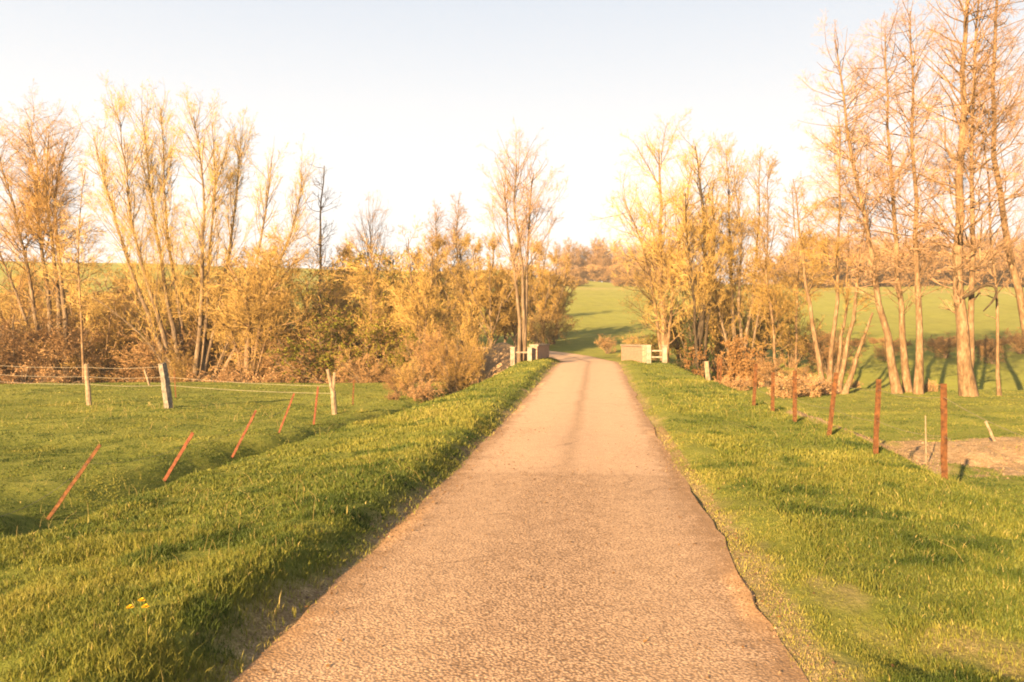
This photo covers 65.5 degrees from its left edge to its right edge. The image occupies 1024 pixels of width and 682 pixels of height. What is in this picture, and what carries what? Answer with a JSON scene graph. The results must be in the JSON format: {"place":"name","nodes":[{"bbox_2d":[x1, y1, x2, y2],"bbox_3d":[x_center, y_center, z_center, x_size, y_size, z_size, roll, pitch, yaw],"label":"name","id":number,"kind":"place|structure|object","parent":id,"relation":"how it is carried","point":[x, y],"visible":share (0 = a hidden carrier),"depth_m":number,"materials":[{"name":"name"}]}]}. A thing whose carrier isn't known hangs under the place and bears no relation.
{"place":"outdoors","nodes":[
{"label":"outdoors","id":0,"kind":"place"},
{"bbox_2d":[0,261,1023,681],"bbox_3d":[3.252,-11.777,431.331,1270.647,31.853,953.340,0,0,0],"label":"ground","id":1,"kind":"structure","parent":0,"point":[598,309],"depth_m":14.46,"materials":[{"name":"green plant"}]},
{"bbox_2d":[0,315,45,383],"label":"shrub","id":2,"kind":"object","parent":1,"relation":"on","point":[5,355],"visible":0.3,"depth_m":48.05,"materials":[{"name":"beige plant"}]},
{"bbox_2d":[0,255,52,314],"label":"shrub","id":3,"kind":"object","parent":1,"relation":"on","point":[16,278],"visible":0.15,"depth_m":64.16,"materials":[{"name":"orange plant"}]},
{"bbox_2d":[0,293,52,353],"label":"shrub","id":4,"kind":"object","parent":1,"relation":"on","point":[7,315],"visible":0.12,"depth_m":53.66,"materials":[{"name":"brown plant"}]},
{"bbox_2d":[0,281,67,356],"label":"shrub","id":5,"kind":"object","parent":1,"relation":"on","point":[15,302],"visible":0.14,"depth_m":55.99,"materials":[{"name":"brown plant"}]},
{"bbox_2d":[0,360,95,383],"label":"bramble","id":6,"kind":"object","parent":1,"relation":"on","point":[53,378],"visible":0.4,"depth_m":44.32,"materials":[{"name":"brown plant"}]},
{"bbox_2d":[0,83,110,381],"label":"alder tree","id":7,"kind":"object","parent":1,"relation":"on","point":[35,205],"visible":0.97,"depth_m":48.67,"materials":[{"name":"brown plant"}]},
{"bbox_2d":[0,301,111,383],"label":"shrub","id":8,"kind":"object","parent":1,"relation":"on","point":[17,343],"visible":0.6,"depth_m":47.80,"materials":[{"name":"beige plant"}]},
{"bbox_2d":[0,312,124,383],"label":"shrub","id":9,"kind":"object","parent":1,"relation":"on","point":[47,354],"visible":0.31,"depth_m":48.09,"materials":[{"name":"beige plant"}]},
{"bbox_2d":[0,269,131,332],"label":"shrub","id":10,"kind":"object","parent":1,"relation":"on","point":[93,291],"visible":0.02,"depth_m":62.10,"materials":[{"name":"beige plant"}]},
{"bbox_2d":[30,280,114,341],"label":"shrub","id":11,"kind":"object","parent":1,"relation":"on","point":[72,311],"visible":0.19,"depth_m":56.83,"materials":[{"name":"brown plant"}]},
{"bbox_2d":[46,444,101,519],"bbox_3d":[-6.090,1.983,11.043,0.766,1.111,0.054,0,0,-9],"label":"fence post","id":12,"kind":"object","parent":1,"relation":"on","point":[69,487],"visible":0.95,"depth_m":11.03,"materials":[{"name":"wood"}]},
{"bbox_2d":[36,161,136,382],"bbox_3d":[-25.566,-3.405,47.129,5.194,14.837,4.874,0,0,0],"label":"ash tree","id":13,"kind":"object","parent":1,"relation":"on","point":[80,304],"visible":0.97,"depth_m":47.03,"materials":[{"name":"brown plant"}]},
{"bbox_2d":[15,278,177,382],"bbox_3d":[-25.736,0.017,50.580,6.562,8.111,9.024,0,0,24],"label":"shrub","id":14,"kind":"object","parent":1,"relation":"on","point":[115,341],"visible":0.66,"depth_m":49.49,"materials":[{"name":"brown plant"}]},
{"bbox_2d":[54,260,172,350],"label":"shrub","id":15,"kind":"object","parent":1,"relation":"on","point":[117,281],"visible":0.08,"depth_m":62.05,"materials":[{"name":"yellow plant"}]},
{"bbox_2d":[76,329,167,382],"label":"shrub","id":16,"kind":"object","parent":1,"relation":"on","point":[111,375],"visible":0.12,"depth_m":49.69,"materials":[{"name":"beige plant"}]},
{"bbox_2d":[103,282,186,381],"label":"shrub","id":17,"kind":"object","parent":1,"relation":"on","point":[140,307],"visible":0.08,"depth_m":52.90,"materials":[{"name":"brown plant"}]},
{"bbox_2d":[67,317,224,382],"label":"shrub","id":18,"kind":"object","parent":1,"relation":"on","point":[152,371],"visible":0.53,"depth_m":48.43,"materials":[{"name":"beige plant"}]},
{"bbox_2d":[158,362,173,408],"bbox_3d":[-10.550,1.406,24.287,0.441,1.517,0.262,0,0,0],"label":"fence post","id":19,"kind":"object","parent":1,"relation":"on","point":[166,387],"visible":0.92,"depth_m":24.21,"materials":[{"name":"grey wood"}]},
{"bbox_2d":[95,263,240,343],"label":"shrub","id":20,"kind":"object","parent":1,"relation":"on","point":[119,289],"visible":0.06,"depth_m":59.09,"materials":[{"name":"beige plant"}]},
{"bbox_2d":[151,339,196,381],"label":"shrub","id":21,"kind":"object","parent":1,"relation":"on","point":[182,367],"visible":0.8,"depth_m":44.87,"materials":[{"name":"orange plant"}]},
{"bbox_2d":[120,263,233,380],"bbox_3d":[-21.424,-0.774,52.039,7.054,8.811,7.016,0,0,-8],"label":"shrub","id":22,"kind":"object","parent":1,"relation":"on","point":[168,324],"visible":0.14,"depth_m":50.66,"materials":[{"name":"orange plant"}]},
{"bbox_2d":[68,72,324,381],"bbox_3d":[-19.105,-6.148,47.091,15.783,20.036,6.641,0,0,0],"label":"willow tree","id":23,"kind":"object","parent":1,"relation":"on","point":[150,189],"visible":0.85,"depth_m":47.32,"materials":[{"name":"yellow plant"}]},
{"bbox_2d":[133,261,298,379],"bbox_3d":[-18.712,-0.669,50.456,6.864,9.191,9.439,0,0,39],"label":"shrub","id":24,"kind":"object","parent":1,"relation":"on","point":[213,358],"visible":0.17,"depth_m":49.53,"materials":[{"name":"brown plant"}]},
{"bbox_2d":[183,366,262,382],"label":"bramble","id":25,"kind":"object","parent":1,"relation":"on","point":[219,377],"visible":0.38,"depth_m":43.15,"materials":[{"name":"beige plant"}]},
{"bbox_2d":[174,246,331,375],"bbox_3d":[-15.328,-0.913,49.313,7.501,10.044,10.315,0,0,6],"label":"shrub","id":26,"kind":"object","parent":1,"relation":"on","point":[209,334],"visible":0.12,"depth_m":47.95,"materials":[{"name":"brown plant"}]},
{"bbox_2d":[190,219,326,379],"bbox_3d":[-14.306,-1.626,44.558,8.192,9.907,6.047,0,0,40],"label":"shrub","id":27,"kind":"object","parent":1,"relation":"on","point":[252,314],"visible":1,"depth_m":44.07,"materials":[{"name":"yellow plant"}]},
{"bbox_2d":[218,367,304,382],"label":"bramble","id":28,"kind":"object","parent":1,"relation":"on","point":[271,375],"visible":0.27,"depth_m":42.55,"materials":[{"name":"beige plant"}]},
{"bbox_2d":[210,327,322,382],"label":"shrub","id":29,"kind":"object","parent":1,"relation":"on","point":[260,371],"visible":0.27,"depth_m":44.60,"materials":[{"name":"beige plant"}]},
{"bbox_2d":[253,332,346,382],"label":"shrub","id":30,"kind":"object","parent":1,"relation":"on","point":[296,366],"visible":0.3,"depth_m":43.92,"materials":[{"name":"beige plant"}]},
{"bbox_2d":[234,260,366,383],"bbox_3d":[-12.547,-0.388,47.219,6.973,8.710,6.935,0,0,43],"label":"shrub","id":31,"kind":"object","parent":1,"relation":"on","point":[316,314],"visible":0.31,"depth_m":46.55,"materials":[{"name":"brown plant"}]},
{"bbox_2d":[249,254,373,360],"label":"shrub","id":32,"kind":"object","parent":1,"relation":"on","point":[339,296],"visible":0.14,"depth_m":52.22,"materials":[{"name":"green plant"}]},
{"bbox_2d":[289,164,349,323],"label":"larch tree","id":33,"kind":"object","parent":1,"relation":"on","point":[320,235],"visible":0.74,"depth_m":56.05,"materials":[{"name":"brown plant"}]},
{"bbox_2d":[266,305,391,383],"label":"shrub","id":34,"kind":"object","parent":1,"relation":"on","point":[325,360],"visible":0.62,"depth_m":42.13,"materials":[{"name":"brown plant"}]},
{"bbox_2d":[308,244,370,314],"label":"tree","id":35,"kind":"object","parent":1,"relation":"on","point":[345,250],"visible":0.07,"depth_m":59.60,"materials":[{"name":"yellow plant"}]},
{"bbox_2d":[296,248,394,357],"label":"shrub","id":36,"kind":"object","parent":1,"relation":"on","point":[345,273],"visible":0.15,"depth_m":56.66,"materials":[{"name":"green plant"}]},
{"bbox_2d":[333,345,396,382],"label":"shrub","id":37,"kind":"object","parent":1,"relation":"on","point":[363,374],"visible":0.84,"depth_m":40.90,"materials":[{"name":"brown plant"}]},
{"bbox_2d":[330,233,403,359],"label":"ash tree","id":38,"kind":"object","parent":1,"relation":"on","point":[370,302],"visible":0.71,"depth_m":43.09,"materials":[{"name":"yellow plant"}]},
{"bbox_2d":[338,190,403,300],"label":"ash tree","id":39,"kind":"object","parent":1,"relation":"on","point":[370,235],"visible":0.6,"depth_m":60.03,"materials":[{"name":"brown plant"}]},
{"bbox_2d":[326,314,422,382],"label":"shrub","id":40,"kind":"object","parent":1,"relation":"on","point":[381,349],"visible":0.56,"depth_m":41.91,"materials":[{"name":"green plant"}]},
{"bbox_2d":[322,238,464,376],"bbox_3d":[-6.799,-0.928,45.767,6.987,9.572,7.026,0,0,-40],"label":"shrub","id":41,"kind":"object","parent":1,"relation":"on","point":[395,274],"visible":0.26,"depth_m":44.72,"materials":[{"name":"yellow plant"}]},
{"bbox_2d":[379,363,421,395],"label":"shrub","id":42,"kind":"object","parent":1,"relation":"on","point":[389,382],"visible":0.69,"depth_m":30.23,"materials":[{"name":"orange plant"}]},
{"bbox_2d":[382,329,424,381],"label":"shrub","id":43,"kind":"object","parent":1,"relation":"on","point":[400,359],"visible":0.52,"depth_m":37.75,"materials":[{"name":"yellow plant"}]},
{"bbox_2d":[388,354,430,395],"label":"shrub","id":44,"kind":"object","parent":1,"relation":"on","point":[409,373],"visible":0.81,"depth_m":29.75,"materials":[{"name":"orange plant"}]},
{"bbox_2d":[377,214,454,381],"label":"ash tree","id":45,"kind":"object","parent":1,"relation":"on","point":[414,304],"visible":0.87,"depth_m":39.68,"materials":[{"name":"yellow plant"}]},
{"bbox_2d":[398,378,444,402],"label":"bramble","id":46,"kind":"object","parent":1,"relation":"on","point":[423,392],"visible":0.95,"depth_m":28.76,"materials":[{"name":"beige plant"}]},
{"bbox_2d":[387,272,461,382],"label":"shrub","id":47,"kind":"object","parent":1,"relation":"on","point":[447,324],"visible":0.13,"depth_m":43.95,"materials":[{"name":"brown plant"}]},
{"bbox_2d":[399,323,450,385],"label":"shrub","id":48,"kind":"object","parent":1,"relation":"on","point":[425,360],"visible":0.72,"depth_m":33.84,"materials":[{"name":"beige plant"}]},
{"bbox_2d":[374,256,485,381],"bbox_3d":[-4.828,-0.690,46.961,6.982,9.064,5.077,0,0,4],"label":"shrub","id":49,"kind":"object","parent":1,"relation":"on","point":[452,296],"visible":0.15,"depth_m":46.94,"materials":[{"name":"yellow plant"}]},
{"bbox_2d":[418,200,455,285],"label":"tree","id":50,"kind":"object","parent":1,"relation":"on","point":[449,246],"visible":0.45,"depth_m":84.06,"materials":[{"name":"brown plant"}]},
{"bbox_2d":[403,233,471,320],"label":"tree","id":51,"kind":"object","parent":1,"relation":"on","point":[440,241],"visible":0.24,"depth_m":63.66,"materials":[{"name":"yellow plant"}]},
{"bbox_2d":[420,319,486,393],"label":"shrub","id":52,"kind":"object","parent":1,"relation":"on","point":[450,367],"visible":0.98,"depth_m":32.64,"materials":[{"name":"brown plant"}]},
{"bbox_2d":[439,191,476,331],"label":"tree","id":53,"kind":"object","parent":1,"relation":"on","point":[454,228],"visible":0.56,"depth_m":85.50,"materials":[{"name":"brown plant"}]},
{"bbox_2d":[425,230,498,346],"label":"tree","id":54,"kind":"object","parent":1,"relation":"on","point":[462,243],"visible":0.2,"depth_m":65.94,"materials":[{"name":"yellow plant"}]},
{"bbox_2d":[430,336,496,390],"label":"shrub","id":55,"kind":"object","parent":1,"relation":"on","point":[465,384],"visible":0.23,"depth_m":33.93,"materials":[{"name":"beige plant"}]},
{"bbox_2d":[454,302,493,384],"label":"shrub","id":56,"kind":"object","parent":1,"relation":"on","point":[475,337],"visible":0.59,"depth_m":40.89,"materials":[{"name":"orange plant"}]},
{"bbox_2d":[440,236,508,348],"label":"tree","id":57,"kind":"object","parent":1,"relation":"on","point":[476,282],"visible":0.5,"depth_m":57.77,"materials":[{"name":"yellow plant"}]},
{"bbox_2d":[461,230,520,346],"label":"tree","id":58,"kind":"object","parent":1,"relation":"on","point":[492,322],"visible":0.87,"depth_m":56.69,"materials":[{"name":"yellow plant"}]},
{"bbox_2d":[175,424,848,681],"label":"road grit","id":59,"kind":"object","parent":1,"relation":"on","point":[737,543],"visible":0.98,"depth_m":7.47,"materials":[{"name":"gravel"}]},
{"bbox_2d":[483,235,546,347],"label":"tree","id":60,"kind":"object","parent":1,"relation":"on","point":[531,295],"visible":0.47,"depth_m":57.76,"materials":[{"name":"brown plant"}]},
{"bbox_2d":[475,118,568,362],"bbox_3d":[0.457,-4.511,38.635,4.826,11.966,4.451,0,0,0],"label":"ash tree","id":61,"kind":"object","parent":1,"relation":"on","point":[522,337],"visible":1,"depth_m":38.52,"materials":[{"name":"brown plant"}]},
{"bbox_2d":[511,302,559,343],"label":"shrub","id":62,"kind":"object","parent":1,"relation":"on","point":[534,333],"visible":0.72,"depth_m":68.82,"materials":[{"name":"beige plant"}]},
{"bbox_2d":[509,240,562,338],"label":"tree","id":63,"kind":"object","parent":1,"relation":"on","point":[532,307],"visible":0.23,"depth_m":75.68,"materials":[{"name":"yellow plant"}]},
{"bbox_2d":[529,344,549,360],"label":"bridge parapet","id":64,"kind":"structure","parent":1,"relation":"on","point":[539,351],"depth_m":38.86,"materials":[{"name":"brick"}]},
{"bbox_2d":[518,237,573,342],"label":"tree","id":65,"kind":"object","parent":1,"relation":"on","point":[545,292],"visible":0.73,"depth_m":70.53,"materials":[{"name":"orange plant"}]},
{"bbox_2d":[527,299,582,344],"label":"shrub","id":66,"kind":"object","parent":1,"relation":"on","point":[557,329],"visible":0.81,"depth_m":69.78,"materials":[{"name":"beige plant"}]},
{"bbox_2d":[533,248,580,338],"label":"tree","id":67,"kind":"object","parent":1,"relation":"on","point":[552,257],"visible":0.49,"depth_m":75.45,"materials":[{"name":"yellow plant"}]},
{"bbox_2d":[620,344,645,362],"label":"bridge parapet","id":68,"kind":"structure","parent":1,"relation":"on","point":[636,352],"depth_m":40.16,"materials":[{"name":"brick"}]},
{"bbox_2d":[589,106,735,362],"bbox_3d":[9.300,-6.197,50.221,9.015,17.296,8.211,0,0,0],"label":"ash tree","id":69,"kind":"object","parent":1,"relation":"on","point":[658,251],"visible":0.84,"depth_m":49.83,"materials":[{"name":"yellow plant"}]},
{"bbox_2d":[646,260,725,365],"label":"shrub","id":70,"kind":"object","parent":1,"relation":"on","point":[675,344],"visible":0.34,"depth_m":51.85,"materials":[{"name":"brown plant"}]},
{"bbox_2d":[681,343,707,376],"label":"shrub","id":71,"kind":"object","parent":1,"relation":"on","point":[701,358],"visible":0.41,"depth_m":46.89,"materials":[{"name":"brown plant"}]},
{"bbox_2d":[680,312,712,375],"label":"shrub","id":72,"kind":"object","parent":1,"relation":"on","point":[690,341],"visible":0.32,"depth_m":47.44,"materials":[{"name":"brown plant"}]},
{"bbox_2d":[667,123,743,376],"bbox_3d":[11.530,-5.000,47.346,4.878,16.018,4.648,0,0,0],"label":"willow tree","id":73,"kind":"object","parent":1,"relation":"on","point":[705,286],"visible":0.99,"depth_m":47.02,"materials":[{"name":"yellow plant"}]},
{"bbox_2d":[658,256,756,372],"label":"shrub","id":74,"kind":"object","parent":1,"relation":"on","point":[714,329],"visible":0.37,"depth_m":52.65,"materials":[{"name":"brown plant"}]},
{"bbox_2d":[714,374,752,390],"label":"bramble","id":75,"kind":"object","parent":1,"relation":"on","point":[742,384],"visible":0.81,"depth_m":40.90,"materials":[{"name":"beige plant"}]},
{"bbox_2d":[692,128,786,367],"bbox_3d":[13.614,-5.252,49.403,6.438,16.368,4.883,0,0,-13],"label":"willow tree","id":76,"kind":"object","parent":1,"relation":"on","point":[737,235],"visible":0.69,"depth_m":49.20,"materials":[{"name":"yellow plant"}]},
{"bbox_2d":[712,335,767,386],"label":"shrub","id":77,"kind":"object","parent":1,"relation":"on","point":[735,365],"visible":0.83,"depth_m":46.94,"materials":[{"name":"orange plant"}]},
{"bbox_2d":[713,265,804,366],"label":"shrub","id":78,"kind":"object","parent":1,"relation":"on","point":[759,336],"visible":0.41,"depth_m":53.73,"materials":[{"name":"brown plant"}]},
{"bbox_2d":[734,151,805,385],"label":"ash tree","id":79,"kind":"object","parent":1,"relation":"on","point":[769,298],"visible":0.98,"depth_m":46.17,"materials":[{"name":"brown plant"}]},
{"bbox_2d":[750,351,799,386],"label":"shrub","id":80,"kind":"object","parent":1,"relation":"on","point":[769,367],"visible":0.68,"depth_m":46.47,"materials":[{"name":"beige plant"}]},
{"bbox_2d":[736,252,823,287],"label":"bush","id":81,"kind":"object","parent":1,"relation":"on","point":[786,267],"visible":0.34,"depth_m":196.20,"materials":[{"name":"brown plant"}]},
{"bbox_2d":[758,370,831,397],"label":"bramble","id":82,"kind":"object","parent":1,"relation":"on","point":[783,392],"visible":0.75,"depth_m":36.66,"materials":[{"name":"beige plant"}]},
{"bbox_2d":[744,247,850,287],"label":"bush","id":83,"kind":"object","parent":1,"relation":"on","point":[830,281],"visible":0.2,"depth_m":198.76,"materials":[{"name":"brown plant"}]},
{"bbox_2d":[769,292,827,367],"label":"shrub","id":84,"kind":"object","parent":1,"relation":"on","point":[789,329],"visible":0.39,"depth_m":54.67,"materials":[{"name":"brown plant"}]},
{"bbox_2d":[765,177,833,369],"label":"ash tree","id":85,"kind":"object","parent":1,"relation":"on","point":[812,295],"visible":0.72,"depth_m":49.20,"materials":[{"name":"brown plant"}]},
{"bbox_2d":[770,102,882,393],"bbox_3d":[15.588,-4.524,39.011,5.551,14.491,3.991,0,0,0],"label":"alder tree","id":86,"kind":"object","parent":1,"relation":"on","point":[841,389],"visible":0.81,"depth_m":38.99,"materials":[{"name":"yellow plant"}]},
{"bbox_2d":[827,373,837,435],"bbox_3d":[5.527,1.132,13.762,0.207,1.174,0.072,0,0,0],"label":"fence post","id":87,"kind":"object","parent":1,"relation":"on","point":[832,405],"visible":0.96,"depth_m":13.74,"materials":[{"name":"metal"}]},
{"bbox_2d":[797,323,869,375],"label":"shrub","id":88,"kind":"object","parent":1,"relation":"on","point":[824,354],"visible":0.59,"depth_m":51.60,"materials":[{"name":"beige plant"}]},
{"bbox_2d":[779,250,892,287],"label":"bush","id":89,"kind":"object","parent":1,"relation":"on","point":[832,270],"visible":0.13,"depth_m":197.55,"materials":[{"name":"brown plant"}]},
{"bbox_2d":[791,11,922,393],"bbox_3d":[16.836,-6.606,39.026,6.000,18.517,7.298,0,0,0],"label":"alder tree","id":90,"kind":"object","parent":1,"relation":"on","point":[895,383],"visible":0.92,"depth_m":38.28,"materials":[{"name":"brown plant"}]},
{"bbox_2d":[873,379,881,453],"bbox_3d":[5.369,1.149,11.727,0.126,1.182,0.066,0,0,14],"label":"fence post","id":91,"kind":"object","parent":1,"relation":"on","point":[877,418],"visible":0.91,"depth_m":11.70,"materials":[{"name":"wood"}]},
{"bbox_2d":[806,0,956,391],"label":"alder tree","id":92,"kind":"object","parent":1,"relation":"on","point":[906,380],"visible":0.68,"depth_m":39.14,"materials":[{"name":"brown plant"}]},
{"bbox_2d":[790,408,1023,478],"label":"earth clods","id":93,"kind":"object","parent":1,"relation":"on","point":[917,460],"visible":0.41,"depth_m":16.17,"materials":[{"name":"brown soil"}]},
{"bbox_2d":[850,0,983,393],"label":"alder tree","id":94,"kind":"object","parent":1,"relation":"on","point":[918,385],"visible":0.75,"depth_m":38.01,"materials":[{"name":"brown plant"}]},
{"bbox_2d":[923,331,956,357],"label":"shrub","id":95,"kind":"object","parent":1,"relation":"on","point":[944,348],"visible":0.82,"depth_m":59.83,"materials":[{"name":"beige plant"}]},
{"bbox_2d":[940,384,947,480],"bbox_3d":[5.466,1.183,10.088,0.085,1.288,0.064,0,0,14],"label":"fence post","id":96,"kind":"object","parent":1,"relation":"on","point":[944,416],"visible":0.89,"depth_m":10.06,"materials":[{"name":"wood"}]},
{"bbox_2d":[869,0,1023,396],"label":"alder tree","id":97,"kind":"object","parent":1,"relation":"on","point":[965,345],"visible":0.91,"depth_m":36.01,"materials":[{"name":"brown plant"}]},
{"bbox_2d":[903,250,1007,285],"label":"bush","id":98,"kind":"object","parent":1,"relation":"on","point":[945,260],"visible":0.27,"depth_m":197.76,"materials":[{"name":"brown plant"}]},
{"bbox_2d":[908,251,1017,284],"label":"bush","id":99,"kind":"object","parent":1,"relation":"on","point":[983,271],"visible":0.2,"depth_m":197.20,"materials":[{"name":"brown plant"}]},
{"bbox_2d":[928,0,1023,395],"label":"alder tree","id":100,"kind":"object","parent":1,"relation":"on","point":[1018,288],"visible":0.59,"depth_m":36.48,"materials":[{"name":"brown plant"}]},
{"bbox_2d":[975,334,1023,363],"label":"shrub","id":101,"kind":"object","parent":1,"relation":"on","point":[988,351],"visible":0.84,"depth_m":56.71,"materials":[{"name":"beige plant"}]},
{"bbox_2d":[993,326,1023,353],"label":"shrub","id":102,"kind":"object","parent":1,"relation":"on","point":[1018,338],"visible":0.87,"depth_m":62.20,"materials":[{"name":"beige plant"}]},
{"bbox_2d":[0,0,1023,283],"label":"sky","id":103,"kind":"structure","parent":0,"point":[398,99],"materials":[{"name":"white"}]},
{"bbox_2d":[1,378,1023,582],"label":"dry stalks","id":104,"kind":"object","parent":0,"point":[498,398],"visible":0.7,"depth_m":13.11,"materials":[{"name":"brown plant"}]},
{"bbox_2d":[232,347,808,681],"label":"road","id":105,"kind":"structure","parent":0,"point":[580,395],"depth_m":5.59,"materials":[{"name":"grey asphalt"}]},
{"bbox_2d":[189,394,893,681],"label":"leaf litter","id":106,"kind":"object","parent":105,"relation":"on","point":[327,665],"visible":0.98,"depth_m":8.30,"materials":[{"name":"brown plant"}]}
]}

